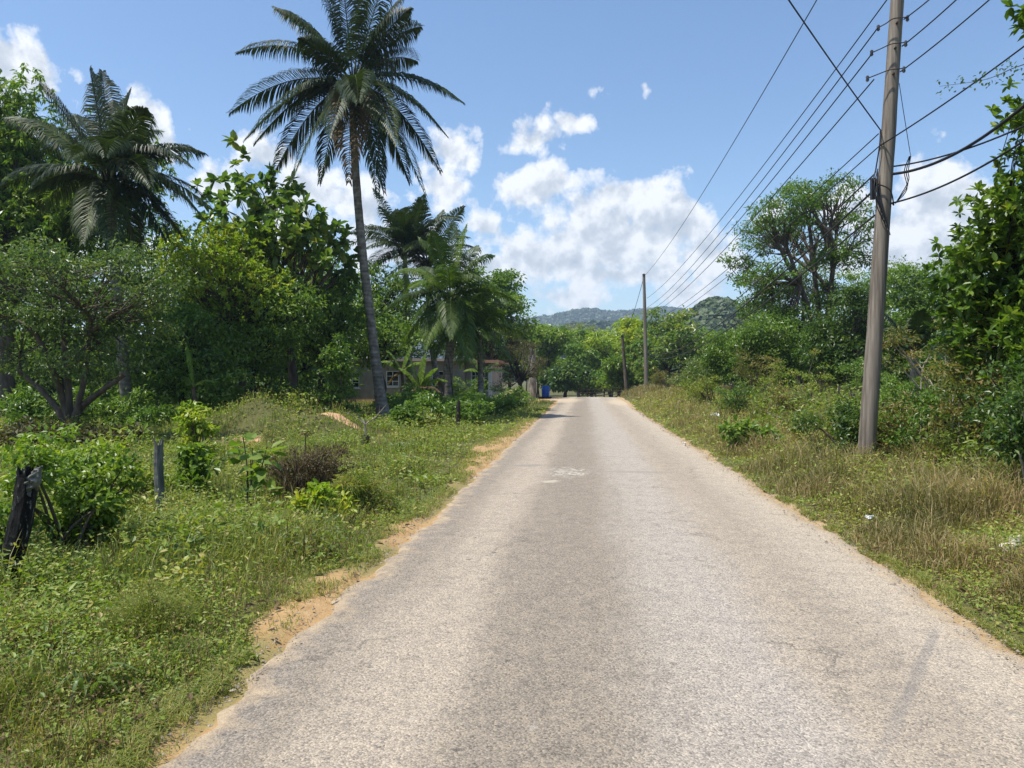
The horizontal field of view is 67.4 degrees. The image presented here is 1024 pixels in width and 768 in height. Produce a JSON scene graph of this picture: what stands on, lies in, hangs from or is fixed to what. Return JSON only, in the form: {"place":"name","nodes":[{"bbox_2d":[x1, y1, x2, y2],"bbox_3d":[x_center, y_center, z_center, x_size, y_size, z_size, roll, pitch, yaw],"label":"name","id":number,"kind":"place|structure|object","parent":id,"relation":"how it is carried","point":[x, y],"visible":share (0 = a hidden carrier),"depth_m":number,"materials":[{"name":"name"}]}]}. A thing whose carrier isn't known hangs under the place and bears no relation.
{"place":"outdoors","nodes":[
{"label":"outdoors","id":0,"kind":"place"},
{"bbox_2d":[0,381,1023,767],"bbox_3d":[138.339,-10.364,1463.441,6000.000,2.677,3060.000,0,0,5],"label":"ground","id":1,"kind":"structure","parent":0,"point":[320,605],"depth_m":6.23,"materials":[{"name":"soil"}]},
{"bbox_2d":[0,464,42,598],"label":"charred post","id":2,"kind":"object","parent":1,"relation":"on","point":[28,480],"visible":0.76,"depth_m":5.49,"materials":[{"name":"black wood"}]},
{"bbox_2d":[0,497,62,550],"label":"leafy bush","id":3,"kind":"object","parent":1,"relation":"on","point":[5,514],"visible":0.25,"depth_m":6.35,"materials":[{"name":"green plant"}]},
{"bbox_2d":[0,383,73,428],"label":"undergrowth shrub","id":4,"kind":"object","parent":1,"relation":"on","point":[18,404],"visible":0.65,"depth_m":21.27,"materials":[{"name":"green plant"}]},
{"bbox_2d":[0,415,90,448],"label":"undergrowth shrub","id":5,"kind":"object","parent":1,"relation":"on","point":[6,433],"visible":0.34,"depth_m":16.66,"materials":[{"name":"green plant"}]},
{"bbox_2d":[0,423,148,495],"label":"leafy bush","id":6,"kind":"object","parent":1,"relation":"on","point":[64,444],"visible":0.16,"depth_m":10.32,"materials":[{"name":"green plant"}]},
{"bbox_2d":[0,235,150,407],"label":"woodland tree","id":7,"kind":"object","parent":1,"relation":"on","point":[22,380],"visible":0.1,"depth_m":37.36,"materials":[{"name":"green plant"}]},
{"bbox_2d":[0,419,153,560],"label":"leafy bush","id":8,"kind":"object","parent":1,"relation":"on","point":[77,490],"visible":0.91,"depth_m":6.77,"materials":[{"name":"green plant"}]},
{"bbox_2d":[42,662,145,717],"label":"strap leaf plant","id":9,"kind":"object","parent":1,"relation":"on","point":[80,681],"visible":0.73,"depth_m":3.75,"materials":[{"name":"green plant"}]},
{"bbox_2d":[0,62,191,416],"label":"mango tree","id":10,"kind":"object","parent":1,"relation":"on","point":[17,151],"visible":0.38,"depth_m":31.22,"materials":[{"name":"green plant"}]},
{"bbox_2d":[51,420,150,448],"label":"undergrowth shrub","id":11,"kind":"object","parent":1,"relation":"on","point":[92,429],"visible":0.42,"depth_m":16.85,"materials":[{"name":"green plant"}]},
{"bbox_2d":[0,230,205,425],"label":"spreading tree","id":12,"kind":"object","parent":1,"relation":"on","point":[94,322],"visible":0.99,"depth_m":18.53,"materials":[{"name":"green plant"}]},
{"bbox_2d":[0,66,213,427],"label":"coconut palm","id":13,"kind":"object","parent":1,"relation":"on","point":[116,144],"visible":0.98,"depth_m":23.60,"materials":[{"name":"green plant"}]},
{"bbox_2d":[53,382,177,428],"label":"undergrowth shrub","id":14,"kind":"object","parent":1,"relation":"on","point":[105,408],"visible":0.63,"depth_m":23.61,"materials":[{"name":"green plant"}]},
{"bbox_2d":[79,457,177,501],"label":"leafy bush","id":15,"kind":"object","parent":1,"relation":"on","point":[148,480],"visible":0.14,"depth_m":9.97,"materials":[{"name":"green plant"}]},
{"bbox_2d":[72,210,210,410],"bbox_3d":[-16.896,-3.105,36.303,8.352,9.563,6.155,0,1,35],"label":"woodland tree","id":16,"kind":"object","parent":1,"relation":"on","point":[153,245],"visible":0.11,"depth_m":35.12,"materials":[{"name":"green plant"}]},
{"bbox_2d":[114,397,192,427],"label":"undergrowth shrub","id":17,"kind":"object","parent":1,"relation":"on","point":[143,414],"visible":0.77,"depth_m":22.69,"materials":[{"name":"green plant"}]},
{"bbox_2d":[52,575,265,659],"bbox_3d":[-2.236,1.408,4.728,1.352,0.412,1.395,0,0,5],"label":"wispy grass clump","id":18,"kind":"object","parent":1,"relation":"on","point":[149,607],"visible":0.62,"depth_m":4.70,"materials":[{"name":"green plant"}]},
{"bbox_2d":[153,438,165,511],"bbox_3d":[-4.266,1.179,9.305,0.146,1.098,0.108,0,1,-26],"label":"weathered post","id":19,"kind":"object","parent":1,"relation":"on","point":[158,462],"visible":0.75,"depth_m":9.27,"materials":[{"name":"grey wood"}]},
{"bbox_2d":[104,296,255,407],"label":"shade tree","id":20,"kind":"object","parent":1,"relation":"on","point":[209,362],"visible":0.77,"depth_m":24.20,"materials":[{"name":"green plant"}]},
{"bbox_2d":[165,440,224,498],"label":"slender sapling","id":21,"kind":"object","parent":1,"relation":"on","point":[193,459],"visible":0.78,"depth_m":10.37,"materials":[{"name":"green plant"}]},
{"bbox_2d":[171,399,221,461],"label":"slender sapling","id":22,"kind":"object","parent":1,"relation":"on","point":[196,420],"visible":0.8,"depth_m":13.19,"materials":[{"name":"green plant"}]},
{"bbox_2d":[180,344,214,413],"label":"banana plant","id":23,"kind":"object","parent":1,"relation":"on","point":[192,380],"visible":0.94,"depth_m":22.97,"materials":[{"name":"green plant"}]},
{"bbox_2d":[177,350,255,416],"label":"undergrowth shrub","id":24,"kind":"object","parent":1,"relation":"on","point":[222,395],"visible":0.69,"depth_m":23.54,"materials":[{"name":"green plant"}]},
{"bbox_2d":[147,213,309,404],"bbox_3d":[-9.773,-2.180,26.829,5.877,7.562,5.956,0,1,-21],"label":"broadleaf tree","id":25,"kind":"object","parent":1,"relation":"on","point":[225,258],"visible":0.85,"depth_m":25.87,"materials":[{"name":"green plant"}]},
{"bbox_2d":[0,387,463,664],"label":"dead weed stems","id":26,"kind":"object","parent":1,"relation":"on","point":[284,405],"visible":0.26,"depth_m":6.86,"materials":[{"name":"brown plant"}]},
{"bbox_2d":[145,266,334,400],"bbox_3d":[-9.683,-1.255,27.582,7.782,5.724,4.637,0,1,32],"label":"shade tree","id":27,"kind":"object","parent":1,"relation":"on","point":[278,337],"visible":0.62,"depth_m":26.23,"materials":[{"name":"green plant"}]},
{"bbox_2d":[0,401,489,767],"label":"dry seed heads","id":28,"kind":"object","parent":1,"relation":"on","point":[100,686],"visible":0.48,"depth_m":4.19,"materials":[{"name":"plant"}]},
{"bbox_2d":[227,433,286,512],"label":"broad leaf weed","id":29,"kind":"object","parent":1,"relation":"on","point":[258,475],"visible":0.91,"depth_m":9.34,"materials":[{"name":"green plant"}]},
{"bbox_2d":[0,382,521,662],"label":"tall verge weeds","id":30,"kind":"object","parent":1,"relation":"on","point":[179,532],"visible":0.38,"depth_m":6.98,"materials":[{"name":"green plant"}]},
{"bbox_2d":[0,383,548,767],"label":"verge weeds","id":31,"kind":"object","parent":1,"relation":"on","point":[78,638],"visible":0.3,"depth_m":4.95,"materials":[{"name":"green plant"}]},
{"bbox_2d":[229,378,324,410],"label":"undergrowth shrub","id":32,"kind":"object","parent":1,"relation":"on","point":[288,390],"visible":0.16,"depth_m":26.83,"materials":[{"name":"green plant"}]},
{"bbox_2d":[0,389,554,767],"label":"verge grass","id":33,"kind":"structure","parent":1,"relation":"on","point":[142,559],"depth_m":6.26,"materials":[{"name":"green plant"}]},
{"bbox_2d":[190,130,367,390],"bbox_3d":[-8.835,-3.809,28.558,6.849,10.700,5.618,0,0,-8],"label":"breadfruit tree","id":34,"kind":"object","parent":1,"relation":"on","point":[298,235],"visible":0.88,"depth_m":28.27,"materials":[{"name":"green plant"}]},
{"bbox_2d":[242,430,364,504],"bbox_3d":[-2.838,1.149,10.580,1.793,1.013,1.734,0,0,5],"label":"dry weed bush","id":35,"kind":"object","parent":1,"relation":"on","point":[305,469],"visible":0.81,"depth_m":10.39,"materials":[{"name":"brown plant"}]},
{"bbox_2d":[254,239,369,397],"bbox_3d":[-10.374,-3.171,38.949,6.900,9.357,5.769,0,0,5],"label":"woodland tree","id":36,"kind":"object","parent":1,"relation":"on","point":[307,375],"visible":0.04,"depth_m":37.86,"materials":[{"name":"green plant"}]},
{"bbox_2d":[285,478,359,518],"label":"cassava plant","id":37,"kind":"object","parent":1,"relation":"on","point":[318,497],"visible":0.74,"depth_m":8.56,"materials":[{"name":"green plant"}]},
{"bbox_2d":[266,269,389,409],"bbox_3d":[-7.881,-1.957,32.051,8.035,6.972,5.077,0,1,42],"label":"shade tree","id":38,"kind":"object","parent":1,"relation":"on","point":[346,309],"visible":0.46,"depth_m":29.95,"materials":[{"name":"green plant"}]},
{"bbox_2d":[302,331,361,418],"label":"undergrowth shrub","id":39,"kind":"object","parent":1,"relation":"on","point":[337,365],"visible":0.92,"depth_m":25.81,"materials":[{"name":"green plant"}]},
{"bbox_2d":[226,0,465,420],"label":"coconut palm","id":40,"kind":"object","parent":1,"relation":"on","point":[359,100],"visible":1,"depth_m":29.28,"materials":[{"name":"green plant"}]},
{"bbox_2d":[329,469,400,509],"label":"tuft bush","id":41,"kind":"object","parent":1,"relation":"on","point":[353,482],"visible":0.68,"depth_m":9.02,"materials":[{"name":"green plant"}]},
{"bbox_2d":[343,260,435,390],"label":"woodland tree","id":42,"kind":"object","parent":1,"relation":"on","point":[394,328],"visible":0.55,"depth_m":42.48,"materials":[{"name":"green plant"}]},
{"bbox_2d":[341,188,465,383],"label":"coconut palm","id":43,"kind":"object","parent":1,"relation":"on","point":[398,233],"visible":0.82,"depth_m":45.13,"materials":[{"name":"green plant"}]},
{"bbox_2d":[385,388,450,427],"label":"undergrowth shrub","id":44,"kind":"object","parent":1,"relation":"on","point":[404,412],"visible":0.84,"depth_m":24.20,"materials":[{"name":"green plant"}]},
{"bbox_2d":[399,354,447,392],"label":"banana plant","id":45,"kind":"object","parent":1,"relation":"on","point":[423,382],"visible":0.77,"depth_m":35.00,"materials":[{"name":"green plant"}]},
{"bbox_2d":[343,358,508,401],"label":"concrete house","id":46,"kind":"structure","parent":1,"relation":"on","point":[366,391],"depth_m":52.27,"materials":[{"name":"grey concrete"}]},
{"bbox_2d":[371,199,480,392],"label":"coconut palm","id":47,"kind":"object","parent":1,"relation":"on","point":[423,253],"visible":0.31,"depth_m":46.18,"materials":[{"name":"green plant"}]},
{"bbox_2d":[381,222,516,399],"bbox_3d":[-3.107,-3.218,37.365,5.606,9.585,5.674,0,1,-34],"label":"coconut palm","id":48,"kind":"object","parent":1,"relation":"on","point":[454,306],"visible":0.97,"depth_m":36.55,"materials":[{"name":"green plant"}]},
{"bbox_2d":[440,394,495,424],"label":"undergrowth shrub","id":49,"kind":"object","parent":1,"relation":"on","point":[473,409],"visible":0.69,"depth_m":26.63,"materials":[{"name":"green plant"}]},
{"bbox_2d":[441,384,518,415],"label":"undergrowth shrub","id":50,"kind":"object","parent":1,"relation":"on","point":[510,404],"visible":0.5,"depth_m":32.90,"materials":[{"name":"green plant"}]},
{"bbox_2d":[434,292,528,397],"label":"coconut palm","id":51,"kind":"object","parent":1,"relation":"on","point":[486,315],"visible":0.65,"depth_m":36.79,"materials":[{"name":"green plant"}]},
{"bbox_2d":[437,265,543,361],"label":"round tree","id":52,"kind":"object","parent":1,"relation":"on","point":[503,280],"visible":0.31,"depth_m":61.34,"materials":[{"name":"green plant"}]},
{"bbox_2d":[0,452,1016,767],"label":"fallen leaves","id":53,"kind":"object","parent":1,"relation":"on","point":[934,586],"visible":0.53,"depth_m":5.28,"materials":[{"name":"brown plant"}]},
{"bbox_2d":[489,337,549,397],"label":"vine covered tree","id":54,"kind":"object","parent":1,"relation":"on","point":[519,378],"visible":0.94,"depth_m":47.41,"materials":[{"name":"green plant"}]},
{"bbox_2d":[519,324,575,381],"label":"roadside tree","id":55,"kind":"object","parent":1,"relation":"on","point":[551,341],"visible":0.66,"depth_m":93.80,"materials":[{"name":"green plant"}]},
{"bbox_2d":[536,356,597,396],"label":"roadside tree","id":56,"kind":"object","parent":1,"relation":"on","point":[565,378],"visible":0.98,"depth_m":83.49,"materials":[{"name":"green plant"}]},
{"bbox_2d":[550,327,609,396],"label":"roadside tree","id":57,"kind":"object","parent":1,"relation":"on","point":[573,349],"visible":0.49,"depth_m":99.55,"materials":[{"name":"green plant"}]},
{"bbox_2d":[571,326,621,396],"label":"roadside tree","id":58,"kind":"object","parent":1,"relation":"on","point":[602,347],"visible":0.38,"depth_m":99.04,"materials":[{"name":"green plant"}]},
{"bbox_2d":[595,350,643,395],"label":"roadside tree","id":59,"kind":"object","parent":1,"relation":"on","point":[612,376],"visible":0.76,"depth_m":79.28,"materials":[{"name":"green plant"}]},
{"bbox_2d":[607,314,658,386],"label":"roadside tree","id":60,"kind":"object","parent":1,"relation":"on","point":[633,329],"visible":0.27,"depth_m":82.95,"materials":[{"name":"green plant"}]},
{"bbox_2d":[642,274,647,386],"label":"utility pole","id":61,"kind":"object","parent":1,"relation":"on","point":[645,335],"visible":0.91,"depth_m":62.88,"materials":[{"name":"grey wood"}]},
{"bbox_2d":[619,304,716,385],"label":"roadside tree","id":62,"kind":"object","parent":1,"relation":"on","point":[676,327],"visible":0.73,"depth_m":74.70,"materials":[{"name":"green plant"}]},
{"bbox_2d":[664,355,724,390],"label":"pale shrub","id":63,"kind":"object","parent":1,"relation":"on","point":[687,373],"visible":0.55,"depth_m":44.64,"materials":[{"name":"green plant"}]},
{"bbox_2d":[677,374,721,404],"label":"thicket bush","id":64,"kind":"object","parent":1,"relation":"on","point":[702,390],"visible":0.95,"depth_m":35.87,"materials":[{"name":"green plant"}]},
{"bbox_2d":[689,326,764,390],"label":"bush","id":65,"kind":"object","parent":1,"relation":"on","point":[719,353],"visible":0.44,"depth_m":42.77,"materials":[{"name":"green plant"}]},
{"bbox_2d":[710,373,769,415],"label":"thicket bush","id":66,"kind":"object","parent":1,"relation":"on","point":[729,400],"visible":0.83,"depth_m":27.87,"materials":[{"name":"green plant"}]},
{"bbox_2d":[716,414,785,451],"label":"roadside shrub","id":67,"kind":"object","parent":1,"relation":"on","point":[736,431],"visible":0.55,"depth_m":16.04,"materials":[{"name":"green plant"}]},
{"bbox_2d":[728,350,785,395],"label":"thicket bush","id":68,"kind":"object","parent":1,"relation":"on","point":[766,358],"visible":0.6,"depth_m":32.98,"materials":[{"name":"green plant"}]},
{"bbox_2d":[719,306,820,392],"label":"bush","id":69,"kind":"object","parent":1,"relation":"on","point":[763,339],"visible":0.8,"depth_m":37.36,"materials":[{"name":"green plant"}]},
{"bbox_2d":[761,383,820,418],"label":"thicket bush","id":70,"kind":"object","parent":1,"relation":"on","point":[778,399],"visible":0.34,"depth_m":21.87,"materials":[{"name":"green plant"}]},
{"bbox_2d":[726,261,857,388],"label":"tree","id":71,"kind":"object","parent":1,"relation":"on","point":[807,289],"visible":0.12,"depth_m":44.20,"materials":[{"name":"green plant"}]},
{"bbox_2d":[756,348,835,394],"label":"thicket bush","id":72,"kind":"object","parent":1,"relation":"on","point":[806,375],"visible":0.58,"depth_m":29.73,"materials":[{"name":"green plant"}]},
{"bbox_2d":[715,168,889,390],"bbox_3d":[15.125,-5.208,40.505,9.334,12.391,7.102,0,1,-35],"label":"tall open tree","id":73,"kind":"object","parent":1,"relation":"on","point":[784,239],"visible":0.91,"depth_m":39.55,"materials":[{"name":"green plant"}]},
{"bbox_2d":[629,386,1023,647],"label":"verge weeds","id":74,"kind":"object","parent":1,"relation":"on","point":[990,527],"visible":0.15,"depth_m":8.90,"materials":[{"name":"green plant"}]},
{"bbox_2d":[785,392,901,452],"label":"thicket bush","id":75,"kind":"object","parent":1,"relation":"on","point":[849,417],"visible":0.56,"depth_m":14.18,"materials":[{"name":"green plant"}]},
{"bbox_2d":[791,277,900,394],"bbox_3d":[14.184,-1.634,32.769,4.393,5.777,4.045,0,0,5],"label":"bush","id":76,"kind":"object","parent":1,"relation":"on","point":[835,347],"visible":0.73,"depth_m":32.31,"materials":[{"name":"green plant"}]},
{"bbox_2d":[835,351,909,399],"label":"thicket bush","id":77,"kind":"object","parent":1,"relation":"on","point":[859,373],"visible":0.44,"depth_m":24.05,"materials":[{"name":"green plant"}]},
{"bbox_2d":[834,255,926,381],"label":"tree","id":78,"kind":"object","parent":1,"relation":"on","point":[858,276],"visible":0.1,"depth_m":44.83,"materials":[{"name":"green plant"}]},
{"bbox_2d":[741,375,1023,499],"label":"tall weeds","id":79,"kind":"object","parent":1,"relation":"on","point":[1013,466],"visible":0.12,"depth_m":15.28,"materials":[{"name":"green plant"}]},
{"bbox_2d":[857,0,910,460],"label":"utility pole","id":80,"kind":"object","parent":1,"relation":"on","point":[881,185],"visible":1,"depth_m":12.91,"materials":[{"name":"grey wood"}]},
{"bbox_2d":[648,193,869,354],"bbox_3d":[8.622,-2.646,38.005,0.036,1.709,50.239,0,0,6],"label":"power line","id":81,"kind":"object","parent":80,"relation":"attached to","point":[839,222],"visible":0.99,"depth_m":17.86,"materials":[{"name":"black rubber"}]},
{"bbox_2d":[893,104,1023,174],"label":"power line","id":82,"kind":"object","parent":80,"relation":"attached to","point":[1013,114],"visible":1,"depth_m":11.22,"materials":[{"name":"black rubber"}]},
{"bbox_2d":[850,389,949,442],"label":"thicket bush","id":83,"kind":"object","parent":1,"relation":"on","point":[890,407],"visible":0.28,"depth_m":13.65,"materials":[{"name":"green plant"}]},
{"bbox_2d":[855,348,956,410],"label":"thicket bush","id":84,"kind":"object","parent":1,"relation":"on","point":[908,389],"visible":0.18,"depth_m":17.86,"materials":[{"name":"green plant"}]},
{"bbox_2d":[857,308,963,394],"bbox_3d":[10.204,-0.209,19.531,2.335,3.395,2.323,0,1,-37],"label":"banana plant","id":85,"kind":"object","parent":1,"relation":"on","point":[916,322],"visible":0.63,"depth_m":19.28,"materials":[{"name":"green plant"}]},
{"bbox_2d":[860,316,994,421],"bbox_3d":[9.033,-0.186,15.607,3.945,3.254,1.890,0,0,5],"label":"thicket bush","id":86,"kind":"object","parent":1,"relation":"on","point":[898,342],"visible":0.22,"depth_m":15.48,"materials":[{"name":"green plant"}]},
{"bbox_2d":[883,257,984,371],"bbox_3d":[18.189,-2.204,33.199,4.927,6.796,3.719,0,1,34],"label":"bush","id":87,"kind":"object","parent":1,"relation":"on","point":[916,301],"visible":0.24,"depth_m":33.33,"materials":[{"name":"green plant"}]},
{"bbox_2d":[878,360,994,448],"bbox_3d":[7.412,0.523,12.936,2.615,1.896,1.888,0,0,5],"label":"thicket bush","id":88,"kind":"object","parent":1,"relation":"on","point":[925,408],"visible":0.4,"depth_m":12.78,"materials":[{"name":"green plant"}]},
{"bbox_2d":[902,289,1005,390],"bbox_3d":[15.130,-1.056,24.481,5.879,4.900,5.274,0,0,5],"label":"bush","id":89,"kind":"object","parent":1,"relation":"on","point":[953,329],"visible":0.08,"depth_m":23.86,"materials":[{"name":"green plant"}]},
{"bbox_2d":[915,345,1022,458],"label":"thicket bush","id":90,"kind":"object","parent":1,"relation":"on","point":[954,379],"visible":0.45,"depth_m":11.48,"materials":[{"name":"green plant"}]},
{"bbox_2d":[918,76,1023,439],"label":"almond tree","id":91,"kind":"object","parent":1,"relation":"on","point":[989,311],"visible":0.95,"depth_m":11.24,"materials":[{"name":"green plant"}]},
{"bbox_2d":[942,330,1023,456],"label":"thicket bush","id":92,"kind":"object","parent":1,"relation":"on","point":[970,413],"visible":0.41,"depth_m":10.27,"materials":[{"name":"green plant"}]},
{"bbox_2d":[972,372,1023,481],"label":"thicket bush","id":93,"kind":"object","parent":1,"relation":"on","point":[1013,437],"visible":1,"depth_m":8.54,"materials":[{"name":"green plant"}]},
{"bbox_2d":[1001,0,1023,41],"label":"almond tree","id":94,"kind":"object","parent":1,"relation":"on","point":[1018,17],"visible":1,"depth_m":10.07,"materials":[{"name":"green plant"}]},
{"bbox_2d":[0,0,1023,373],"label":"sky","id":95,"kind":"structure","parent":0,"point":[586,134],"materials":[{"name":"blue"}]},
{"bbox_2d":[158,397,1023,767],"bbox_3d":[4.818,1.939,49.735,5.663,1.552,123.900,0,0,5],"label":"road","id":96,"kind":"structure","parent":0,"point":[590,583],"depth_m":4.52,"materials":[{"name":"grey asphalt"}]},
{"bbox_2d":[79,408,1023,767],"bbox_3d":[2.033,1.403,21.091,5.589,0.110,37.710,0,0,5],"label":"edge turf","id":97,"kind":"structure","parent":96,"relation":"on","point":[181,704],"depth_m":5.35,"materials":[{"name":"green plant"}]},
{"bbox_2d":[617,383,1023,643],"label":"dry grass","id":98,"kind":"structure","parent":0,"point":[946,502],"depth_m":8.48,"materials":[{"name":"plant"}]},
{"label":"wooded hill","id":99,"kind":"structure","parent":0,"visible":0},
{"bbox_2d":[650,296,835,384],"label":"wooded hill forest","id":100,"kind":"object","parent":99,"relation":"on","point":[708,309],"visible":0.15,"depth_m":289.60,"materials":[{"name":"green plant"}]},
{"bbox_3d":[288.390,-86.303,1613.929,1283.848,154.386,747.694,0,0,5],"label":"far ridge","id":101,"kind":"structure","parent":0,"visible":0},
{"bbox_2d":[386,306,837,358],"bbox_3d":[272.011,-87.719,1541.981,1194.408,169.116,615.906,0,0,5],"label":"ridge forest","id":102,"kind":"object","parent":101,"relation":"on","point":[583,314],"visible":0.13,"depth_m":1574.61,"materials":[{"name":"green plant"}]},
{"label":"middle ridge","id":103,"kind":"structure","parent":0,"visible":0},
{"bbox_2d":[442,319,656,380],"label":"ridge forest","id":104,"kind":"object","parent":103,"relation":"on","point":[603,324],"visible":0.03,"depth_m":760.04,"materials":[{"name":"green plant"}]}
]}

